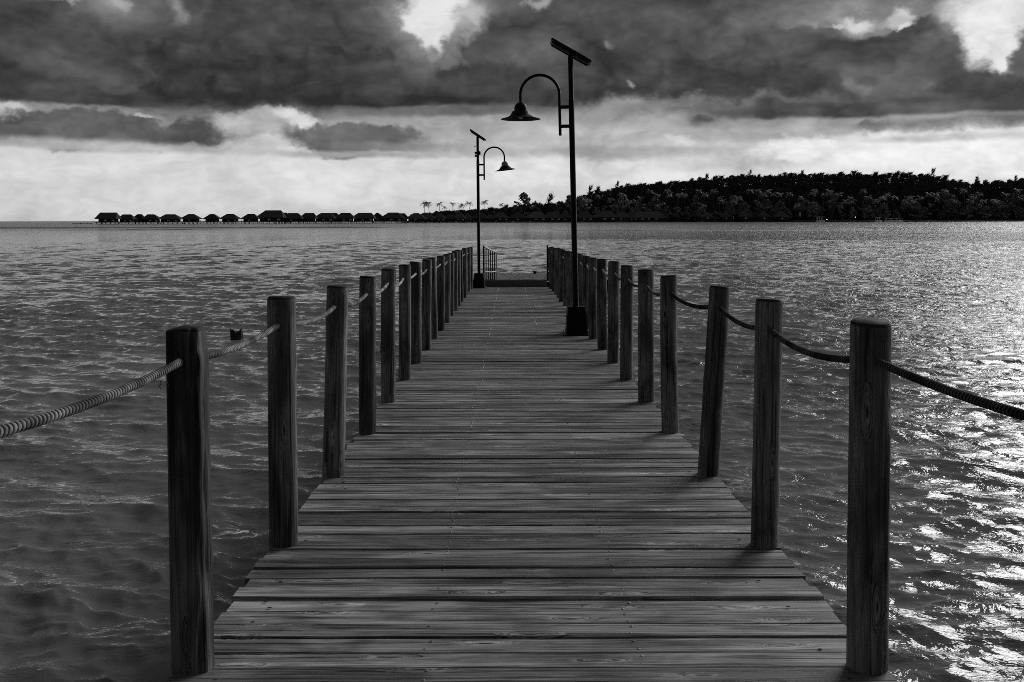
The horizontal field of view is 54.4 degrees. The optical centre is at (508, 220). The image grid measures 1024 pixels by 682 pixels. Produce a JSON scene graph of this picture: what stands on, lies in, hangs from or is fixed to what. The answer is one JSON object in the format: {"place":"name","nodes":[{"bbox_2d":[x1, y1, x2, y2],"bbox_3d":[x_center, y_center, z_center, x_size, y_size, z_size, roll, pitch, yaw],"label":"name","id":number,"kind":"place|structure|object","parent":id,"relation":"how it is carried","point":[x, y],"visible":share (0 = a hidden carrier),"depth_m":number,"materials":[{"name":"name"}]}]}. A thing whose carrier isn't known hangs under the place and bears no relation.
{"place":"outdoors","nodes":[
{"label":"outdoors","id":0,"kind":"place"},
{"bbox_2d":[0,221,1023,681],"bbox_3d":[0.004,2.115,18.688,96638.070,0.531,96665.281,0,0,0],"label":"water","id":1,"kind":"structure","parent":0,"point":[90,311],"depth_m":13.24,"materials":[{"name":"grey liquid"}]},
{"bbox_2d":[94,212,121,223],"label":"bungalow","id":2,"kind":"object","parent":1,"relation":"in","point":[107,217],"visible":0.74,"depth_m":767.43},
{"bbox_2d":[118,214,136,223],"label":"bungalow","id":3,"kind":"object","parent":1,"relation":"in","point":[128,218],"visible":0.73,"depth_m":777.47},
{"bbox_2d":[144,214,161,223],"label":"bungalow","id":4,"kind":"object","parent":1,"relation":"in","point":[150,218],"visible":0.78,"depth_m":791.04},
{"bbox_2d":[158,214,182,223],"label":"bungalow","id":5,"kind":"object","parent":1,"relation":"in","point":[168,218],"visible":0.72,"depth_m":801.31,"materials":[{"name":"black"}]},
{"bbox_2d":[182,214,202,223],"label":"bungalow","id":6,"kind":"object","parent":1,"relation":"in","point":[189,218],"visible":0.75,"depth_m":812.14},
{"bbox_2d":[203,214,221,223],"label":"bungalow","id":7,"kind":"object","parent":1,"relation":"in","point":[213,218],"visible":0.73,"depth_m":823.63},
{"bbox_2d":[221,214,240,223],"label":"bungalow","id":8,"kind":"object","parent":1,"relation":"in","point":[228,218],"visible":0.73,"depth_m":833.47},
{"bbox_2d":[230,328,242,339],"bbox_3d":[-5.290,2.563,19.400,0.248,0.962,0.252,0,0,0],"label":"pile stump","id":9,"kind":"object","parent":1,"relation":"in","point":[236,335],"visible":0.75,"depth_m":19.31,"materials":[{"name":"black wood"}]},
{"bbox_2d":[241,214,260,223],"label":"bungalow","id":10,"kind":"object","parent":1,"relation":"in","point":[249,218],"visible":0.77,"depth_m":844.64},
{"bbox_2d":[257,210,286,223],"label":"bungalow","id":11,"kind":"object","parent":1,"relation":"in","point":[269,216],"visible":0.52,"depth_m":856.27,"materials":[{"name":"black"}]},
{"bbox_2d":[282,213,303,222],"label":"bungalow","id":12,"kind":"object","parent":1,"relation":"in","point":[294,217],"visible":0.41,"depth_m":867.56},
{"bbox_2d":[301,213,317,222],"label":"bungalow","id":13,"kind":"object","parent":1,"relation":"in","point":[310,217],"visible":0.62,"depth_m":876.02,"materials":[{"name":"black"}]},
{"bbox_2d":[316,213,336,222],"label":"bungalow","id":14,"kind":"object","parent":1,"relation":"in","point":[327,217],"visible":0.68,"depth_m":885.13,"materials":[{"name":"black"}]},
{"bbox_2d":[335,213,355,222],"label":"bungalow","id":15,"kind":"object","parent":1,"relation":"in","point":[348,217],"visible":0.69,"depth_m":896.09,"materials":[{"name":"black"}]},
{"bbox_2d":[351,213,376,222],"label":"bungalow","id":16,"kind":"object","parent":1,"relation":"in","point":[364,217],"visible":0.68,"depth_m":906.40,"materials":[{"name":"black"}]},
{"bbox_2d":[102,220,667,223],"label":"boardwalk","id":17,"kind":"structure","parent":1,"relation":"in","point":[364,222],"depth_m":929.93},
{"bbox_2d":[382,213,404,222],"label":"bungalow","id":18,"kind":"object","parent":1,"relation":"in","point":[391,217],"visible":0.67,"depth_m":922.08,"materials":[{"name":"black"}]},
{"bbox_2d":[406,213,426,222],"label":"bungalow","id":19,"kind":"object","parent":1,"relation":"in","point":[415,217],"visible":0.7,"depth_m":935.99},
{"bbox_2d":[417,213,435,222],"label":"bungalow","id":20,"kind":"object","parent":1,"relation":"in","point":[428,216],"visible":0.66,"depth_m":944.29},
{"bbox_2d":[453,212,465,222],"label":"bungalow","id":21,"kind":"object","parent":1,"relation":"in","point":[458,216],"visible":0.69,"depth_m":966.99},
{"bbox_2d":[472,212,487,222],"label":"bungalow","id":22,"kind":"object","parent":1,"relation":"in","point":[483,217],"visible":0.56,"depth_m":982.81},
{"bbox_2d":[493,212,508,222],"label":"bungalow","id":23,"kind":"object","parent":1,"relation":"in","point":[500,216],"visible":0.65,"depth_m":998.22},
{"bbox_2d":[509,212,527,222],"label":"bungalow","id":24,"kind":"object","parent":1,"relation":"in","point":[517,216],"visible":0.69,"depth_m":1011.15,"materials":[{"name":"black"}]},
{"bbox_2d":[166,287,897,681],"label":"pier","id":25,"kind":"structure","parent":1,"relation":"in","point":[520,491],"depth_m":4.48,"materials":[{"name":"grey wood"}]},
{"bbox_2d":[166,325,214,675],"bbox_3d":[-1.053,1.066,3.305,0.133,1.437,0.130,-2,0,0],"label":"railing post","id":26,"kind":"object","parent":25,"relation":"attached to","point":[191,558],"visible":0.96,"depth_m":3.25,"materials":[{"name":"grey wood"}]},
{"bbox_2d":[267,296,297,549],"bbox_3d":[-1.048,1.080,4.630,0.133,1.458,0.141,-1,0,45],"label":"railing post","id":27,"kind":"object","parent":25,"relation":"attached to","point":[282,436],"visible":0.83,"depth_m":4.57,"materials":[{"name":"grey wood"}]},
{"bbox_2d":[322,285,347,482],"bbox_3d":[-1.038,1.108,5.971,0.141,1.437,0.133,1,0,18],"label":"railing post","id":28,"kind":"object","parent":25,"relation":"attached to","point":[336,323],"visible":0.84,"depth_m":5.92,"materials":[{"name":"grey wood"}]},
{"bbox_2d":[0,253,467,437],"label":"rope","id":29,"kind":"object","parent":28,"relation":"attached to","point":[18,426],"visible":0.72,"depth_m":2.75,"materials":[{"name":"grey fabric"}]},
{"bbox_2d":[359,276,375,434],"bbox_3d":[-1.024,1.126,7.269,0.131,1.444,0.135,0,0,-10],"label":"railing post","id":30,"kind":"object","parent":25,"relation":"attached to","point":[367,364],"visible":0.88,"depth_m":7.21,"materials":[{"name":"grey wood"}]},
{"bbox_2d":[380,268,395,402],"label":"railing post","id":31,"kind":"object","parent":25,"relation":"attached to","point":[388,365],"visible":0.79,"depth_m":8.56,"materials":[{"name":"grey wood"}]},
{"bbox_2d":[398,264,410,380],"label":"railing post","id":32,"kind":"object","parent":25,"relation":"attached to","point":[404,369],"visible":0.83,"depth_m":9.88,"materials":[{"name":"grey wood"}]},
{"bbox_2d":[410,261,421,363],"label":"railing post","id":33,"kind":"object","parent":25,"relation":"attached to","point":[416,337],"visible":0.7,"depth_m":11.20,"materials":[{"name":"grey wood"}]},
{"bbox_2d":[421,259,431,349],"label":"railing post","id":34,"kind":"object","parent":25,"relation":"attached to","point":[426,304],"visible":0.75,"depth_m":12.53,"materials":[{"name":"grey wood"}]},
{"bbox_2d":[427,257,437,339],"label":"railing post","id":35,"kind":"object","parent":25,"relation":"attached to","point":[434,325],"visible":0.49,"depth_m":13.85,"materials":[{"name":"grey wood"}]},
{"bbox_2d":[437,256,444,330],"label":"railing post","id":36,"kind":"object","parent":25,"relation":"attached to","point":[441,294],"visible":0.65,"depth_m":15.18,"materials":[{"name":"grey wood"}]},
{"bbox_2d":[443,254,450,322],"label":"railing post","id":37,"kind":"object","parent":25,"relation":"attached to","point":[447,285],"visible":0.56,"depth_m":16.50,"materials":[{"name":"grey wood"}]},
{"bbox_2d":[448,253,453,315],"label":"railing post","id":38,"kind":"object","parent":25,"relation":"attached to","point":[452,289],"visible":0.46,"depth_m":17.83,"materials":[{"name":"grey wood"}]},
{"bbox_2d":[452,251,457,310],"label":"railing post","id":39,"kind":"object","parent":25,"relation":"attached to","point":[455,281],"visible":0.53,"depth_m":19.15,"materials":[{"name":"grey wood"}]},
{"bbox_2d":[455,250,460,305],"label":"railing post","id":40,"kind":"object","parent":25,"relation":"attached to","point":[459,280],"visible":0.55,"depth_m":20.45,"materials":[{"name":"grey wood"}]},
{"bbox_2d":[460,250,463,301],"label":"railing post","id":41,"kind":"object","parent":25,"relation":"attached to","point":[461,254],"visible":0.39,"depth_m":21.81,"materials":[{"name":"grey wood"}]},
{"bbox_2d":[462,249,466,297],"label":"railing post","id":42,"kind":"object","parent":25,"relation":"attached to","point":[465,274],"visible":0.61,"depth_m":23.11,"materials":[{"name":"grey wood"}]},
{"bbox_2d":[467,247,470,291],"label":"railing post","id":43,"kind":"object","parent":25,"relation":"attached to","point":[469,261],"visible":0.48,"depth_m":25.76,"materials":[{"name":"grey wood"}]},
{"bbox_2d":[470,247,472,288],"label":"railing post","id":44,"kind":"object","parent":25,"relation":"attached to","point":[471,278],"visible":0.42,"depth_m":27.10,"materials":[{"name":"grey wood"}]},
{"bbox_2d":[470,129,513,287],"bbox_3d":[-0.405,-0.330,27.620,1.264,4.399,0.578,-1,0,0],"label":"street lamp","id":45,"kind":"object","parent":25,"relation":"on","point":[479,282],"visible":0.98,"depth_m":27.58,"materials":[{"name":"metal"}]},
{"bbox_2d":[501,38,591,335],"bbox_3d":[0.583,-0.480,14.500,1.332,4.297,0.578,-1,0,0],"label":"street lamp","id":46,"kind":"object","parent":25,"relation":"on","point":[576,323],"visible":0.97,"depth_m":14.46,"materials":[{"name":"metal"}]},
{"bbox_2d":[549,247,553,288],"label":"railing post","id":47,"kind":"object","parent":25,"relation":"attached to","point":[550,268],"visible":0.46,"depth_m":27.08,"materials":[{"name":"grey wood"}]},
{"bbox_2d":[551,248,554,291],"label":"railing post","id":48,"kind":"object","parent":25,"relation":"attached to","point":[553,262],"visible":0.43,"depth_m":25.75,"materials":[{"name":"grey wood"}]},
{"bbox_2d":[554,248,559,294],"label":"railing post","id":49,"kind":"object","parent":25,"relation":"attached to","point":[555,281],"visible":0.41,"depth_m":24.45,"materials":[{"name":"grey wood"}]},
{"bbox_2d":[557,248,562,297],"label":"railing post","id":50,"kind":"object","parent":25,"relation":"attached to","point":[558,272],"visible":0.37,"depth_m":23.08,"materials":[{"name":"grey wood"}]},
{"bbox_2d":[559,249,564,301],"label":"railing post","id":51,"kind":"object","parent":25,"relation":"attached to","point":[561,262],"visible":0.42,"depth_m":21.79,"materials":[{"name":"grey wood"}]},
{"bbox_2d":[563,250,569,305],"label":"railing post","id":52,"kind":"object","parent":25,"relation":"attached to","point":[564,289],"visible":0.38,"depth_m":20.44,"materials":[{"name":"grey wood"}]},
{"bbox_2d":[566,251,571,305],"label":"railing post","id":53,"kind":"object","parent":25,"relation":"attached to","point":[568,275],"visible":0.47,"depth_m":19.12,"materials":[{"name":"grey wood"}]},
{"bbox_2d":[570,252,572,305],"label":"railing post","id":54,"kind":"object","parent":25,"relation":"attached to","point":[571,296],"visible":0.23,"depth_m":17.84,"materials":[{"name":"grey wood"}]},
{"bbox_2d":[578,253,582,304],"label":"railing post","id":55,"kind":"object","parent":25,"relation":"attached to","point":[580,255],"visible":0.23,"depth_m":16.48,"materials":[{"name":"grey wood"}]},
{"bbox_2d":[582,255,590,328],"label":"railing post","id":56,"kind":"object","parent":25,"relation":"attached to","point":[585,258],"visible":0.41,"depth_m":15.18,"materials":[{"name":"grey wood"}]},
{"bbox_2d":[588,257,597,338],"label":"railing post","id":57,"kind":"object","parent":25,"relation":"attached to","point":[592,302],"visible":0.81,"depth_m":13.85,"materials":[{"name":"grey wood"}]},
{"bbox_2d":[597,259,606,349],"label":"railing post","id":58,"kind":"object","parent":25,"relation":"attached to","point":[601,309],"visible":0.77,"depth_m":12.53,"materials":[{"name":"grey wood"}]},
{"bbox_2d":[607,261,619,362],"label":"railing post","id":59,"kind":"object","parent":25,"relation":"attached to","point":[613,323],"visible":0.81,"depth_m":11.20,"materials":[{"name":"grey wood"}]},
{"bbox_2d":[620,265,632,379],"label":"railing post","id":60,"kind":"object","parent":25,"relation":"attached to","point":[626,329],"visible":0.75,"depth_m":9.89,"materials":[{"name":"grey wood"}]},
{"bbox_2d":[638,269,654,402],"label":"railing post","id":61,"kind":"object","parent":25,"relation":"attached to","point":[646,362],"visible":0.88,"depth_m":8.55,"materials":[{"name":"grey wood"}]},
{"bbox_2d":[660,275,678,433],"bbox_3d":[1.180,1.121,7.278,0.143,1.449,0.131,0,0,28],"label":"railing post","id":62,"kind":"object","parent":25,"relation":"attached to","point":[668,362],"visible":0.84,"depth_m":7.23,"materials":[{"name":"grey wood"}]},
{"bbox_2d":[697,285,729,476],"bbox_3d":[1.225,1.107,5.976,0.215,1.434,0.128,0,0,5],"label":"railing post","id":63,"kind":"object","parent":25,"relation":"attached to","point":[713,394],"visible":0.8,"depth_m":5.92,"materials":[{"name":"grey wood"}]},
{"bbox_2d":[750,298,782,549],"bbox_3d":[1.194,1.081,4.610,0.135,1.440,0.131,1,0,26],"label":"railing post","id":64,"kind":"object","parent":25,"relation":"attached to","point":[765,503],"visible":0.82,"depth_m":4.55,"materials":[{"name":"grey wood"}]},
{"bbox_2d":[846,317,891,674],"bbox_3d":[1.193,1.055,3.300,0.139,1.457,0.152,0,0,8],"label":"railing post","id":65,"kind":"object","parent":25,"relation":"attached to","point":[868,552],"visible":0.99,"depth_m":3.24,"materials":[{"name":"grey wood"}]},
{"bbox_2d":[551,251,1023,420],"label":"rope","id":66,"kind":"object","parent":65,"relation":"attached to","point":[998,407],"visible":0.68,"depth_m":3.05,"materials":[{"name":"fabric"}]},
{"bbox_2d":[525,212,547,222],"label":"bungalow","id":67,"kind":"object","parent":1,"relation":"in","point":[536,216],"visible":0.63,"depth_m":1024.88,"materials":[{"name":"black"}]},
{"bbox_2d":[473,273,620,291],"bbox_3d":[1.245,2.148,33.933,5.250,0.500,3.900,0,0,3],"label":"floating dock","id":68,"kind":"object","parent":1,"relation":"on","point":[520,276],"visible":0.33,"depth_m":33.77,"materials":[{"name":"grey wood"}]},
{"bbox_2d":[484,280,548,286],"bbox_3d":[0.347,1.833,30.166,1.789,0.274,3.944,0,0,4],"label":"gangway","id":69,"kind":"object","parent":68,"relation":"on","point":[515,283],"visible":0.73,"depth_m":28.27,"materials":[{"name":"grey wood"}]},
{"bbox_2d":[483,246,496,279],"bbox_3d":[-0.535,1.329,30.195,0.047,1.228,3.711,0,0,5],"label":"handrail","id":70,"kind":"object","parent":69,"relation":"attached to","point":[486,271],"visible":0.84,"depth_m":29.57,"materials":[{"name":"metal"}]},
{"bbox_2d":[544,212,561,222],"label":"bungalow","id":71,"kind":"object","parent":1,"relation":"in","point":[553,216],"visible":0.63,"depth_m":1036.59,"materials":[{"name":"black"}]},
{"bbox_2d":[559,210,570,222],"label":"bungalow","id":72,"kind":"object","parent":1,"relation":"in","point":[565,215],"visible":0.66,"depth_m":1045.33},
{"bbox_2d":[577,211,593,221],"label":"bungalow","id":73,"kind":"object","parent":1,"relation":"in","point":[584,216],"visible":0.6,"depth_m":1057.25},
{"bbox_2d":[593,211,617,221],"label":"bungalow","id":74,"kind":"object","parent":1,"relation":"in","point":[605,216],"visible":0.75,"depth_m":1067.93,"materials":[{"name":"black"}]},
{"bbox_2d":[615,212,629,221],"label":"bungalow","id":75,"kind":"object","parent":1,"relation":"in","point":[622,216],"visible":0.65,"depth_m":1075.06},
{"bbox_2d":[633,212,652,221],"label":"bungalow","id":76,"kind":"object","parent":1,"relation":"in","point":[643,216],"visible":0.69,"depth_m":1085.91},
{"bbox_2d":[648,212,666,221],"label":"bungalow","id":77,"kind":"object","parent":1,"relation":"in","point":[658,216],"visible":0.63,"depth_m":1092.31,"materials":[{"name":"black"}]},
{"bbox_2d":[738,211,752,221],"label":"hut","id":78,"kind":"object","parent":1,"relation":"in","point":[745,215],"visible":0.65,"depth_m":1113.91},
{"bbox_2d":[757,211,770,221],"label":"hut","id":79,"kind":"object","parent":1,"relation":"in","point":[763,215],"visible":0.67,"depth_m":1118.48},
{"bbox_2d":[773,211,789,221],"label":"hut","id":80,"kind":"object","parent":1,"relation":"in","point":[781,215],"visible":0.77,"depth_m":1122.80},
{"bbox_2d":[826,206,842,221],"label":"boathouse","id":81,"kind":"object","parent":1,"relation":"in","point":[834,211],"visible":0.93,"depth_m":1158.24,"materials":[{"name":"black"}]},
{"bbox_2d":[0,0,1023,220],"label":"sky","id":82,"kind":"structure","parent":0,"point":[201,108],"materials":[{"name":"grey"}]},
{"bbox_2d":[399,183,1023,222],"bbox_3d":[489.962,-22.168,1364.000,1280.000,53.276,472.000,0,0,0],"label":"island terrain","id":83,"kind":"structure","parent":0,"point":[896,202],"depth_m":1184.38,"materials":[{"name":"plant"}]},
{"bbox_2d":[514,192,534,215],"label":"broadleaf tree","id":84,"kind":"object","parent":83,"relation":"on","point":[523,196],"visible":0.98,"depth_m":1178.88,"materials":[{"name":"grey plant"}]},
{"bbox_2d":[577,196,591,212],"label":"broadleaf tree","id":85,"kind":"object","parent":83,"relation":"on","point":[580,203],"visible":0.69,"depth_m":1177.26,"materials":[{"name":"grey plant"}]},
{"bbox_2d":[612,193,630,212],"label":"broadleaf tree","id":86,"kind":"object","parent":83,"relation":"on","point":[620,201],"visible":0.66,"depth_m":1177.92,"materials":[{"name":"grey plant"}]},
{"bbox_2d":[648,196,665,211],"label":"broadleaf tree","id":87,"kind":"object","parent":83,"relation":"on","point":[655,200],"visible":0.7,"depth_m":1180.89,"materials":[{"name":"grey plant"}]},
{"bbox_2d":[685,195,705,220],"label":"broadleaf tree","id":88,"kind":"object","parent":83,"relation":"on","point":[695,199],"visible":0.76,"depth_m":1175.97,"materials":[{"name":"grey plant"}]},
{"bbox_2d":[696,204,706,220],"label":"broadleaf tree","id":89,"kind":"object","parent":83,"relation":"on","point":[701,210],"visible":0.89,"depth_m":1159.93,"materials":[{"name":"grey plant"}]},
{"bbox_2d":[410,170,1023,220],"bbox_3d":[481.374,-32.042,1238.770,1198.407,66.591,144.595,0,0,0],"label":"casuarina wood","id":90,"kind":"object","parent":83,"relation":"on","point":[881,182],"visible":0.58,"depth_m":1235.19,"materials":[{"name":"plant"}]},
{"bbox_2d":[727,195,741,215],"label":"broadleaf tree","id":91,"kind":"object","parent":83,"relation":"on","point":[734,198],"visible":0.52,"depth_m":1178.37,"materials":[{"name":"grey plant"}]},
{"bbox_2d":[754,194,771,213],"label":"broadleaf tree","id":92,"kind":"object","parent":83,"relation":"on","point":[764,204],"visible":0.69,"depth_m":1182.90,"materials":[{"name":"grey plant"}]},
{"bbox_2d":[791,202,807,218],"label":"house","id":93,"kind":"structure","parent":83,"relation":"on","point":[800,212],"depth_m":1169.39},
{"bbox_2d":[807,202,819,220],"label":"broadleaf tree","id":94,"kind":"object","parent":83,"relation":"on","point":[812,206],"visible":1,"depth_m":1157.15,"materials":[{"name":"grey plant"}]},
{"bbox_2d":[823,192,843,213],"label":"broadleaf tree","id":95,"kind":"object","parent":83,"relation":"on","point":[833,197],"visible":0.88,"depth_m":1175.34,"materials":[{"name":"black plant"}]},
{"bbox_2d":[857,197,877,219],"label":"broadleaf tree","id":96,"kind":"object","parent":83,"relation":"on","point":[868,202],"visible":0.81,"depth_m":1177.81,"materials":[{"name":"black plant"}]},
{"bbox_2d":[876,203,890,219],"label":"broadleaf tree","id":97,"kind":"object","parent":83,"relation":"on","point":[882,207],"visible":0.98,"depth_m":1159.88,"materials":[{"name":"black plant"}]},
{"bbox_2d":[899,195,916,219],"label":"broadleaf tree","id":98,"kind":"object","parent":83,"relation":"on","point":[907,206],"visible":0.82,"depth_m":1179.60,"materials":[{"name":"black plant"}]},
{"bbox_2d":[908,201,925,219],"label":"broadleaf tree","id":99,"kind":"object","parent":83,"relation":"on","point":[916,204],"visible":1,"depth_m":1161.39,"materials":[{"name":"black plant"}]},
{"bbox_2d":[933,189,957,218],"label":"broadleaf tree","id":100,"kind":"object","parent":83,"relation":"on","point":[945,195],"visible":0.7,"depth_m":1184.08,"materials":[{"name":"black plant"}]},
{"bbox_2d":[939,200,956,219],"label":"broadleaf tree","id":101,"kind":"object","parent":83,"relation":"on","point":[946,208],"visible":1,"depth_m":1165.87,"materials":[{"name":"black plant"}]},
{"bbox_2d":[950,202,965,219],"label":"broadleaf tree","id":102,"kind":"object","parent":83,"relation":"on","point":[956,206],"visible":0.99,"depth_m":1165.09,"materials":[{"name":"black plant"}]},
{"bbox_2d":[966,193,982,219],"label":"broadleaf tree","id":103,"kind":"object","parent":83,"relation":"on","point":[978,204],"visible":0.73,"depth_m":1181.37,"materials":[{"name":"black plant"}]},
{"bbox_2d":[980,206,992,219],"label":"broadleaf tree","id":104,"kind":"object","parent":83,"relation":"on","point":[989,214],"visible":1,"depth_m":1157.60,"materials":[{"name":"black plant"}]},
{"bbox_2d":[987,203,1001,219],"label":"broadleaf tree","id":105,"kind":"object","parent":83,"relation":"on","point":[994,210],"visible":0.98,"depth_m":1162.61,"materials":[{"name":"black plant"}]},
{"bbox_2d":[992,201,1010,219],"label":"broadleaf tree","id":106,"kind":"object","parent":83,"relation":"on","point":[1000,207],"visible":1,"depth_m":1162.83,"materials":[{"name":"black plant"}]},
{"bbox_2d":[1002,192,1019,219],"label":"broadleaf tree","id":107,"kind":"object","parent":83,"relation":"on","point":[1011,198],"visible":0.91,"depth_m":1180.07,"materials":[{"name":"black plant"}]},
{"bbox_2d":[846,220,1023,220],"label":"beach","id":108,"kind":"structure","parent":0,"point":[941,220],"depth_m":1154.06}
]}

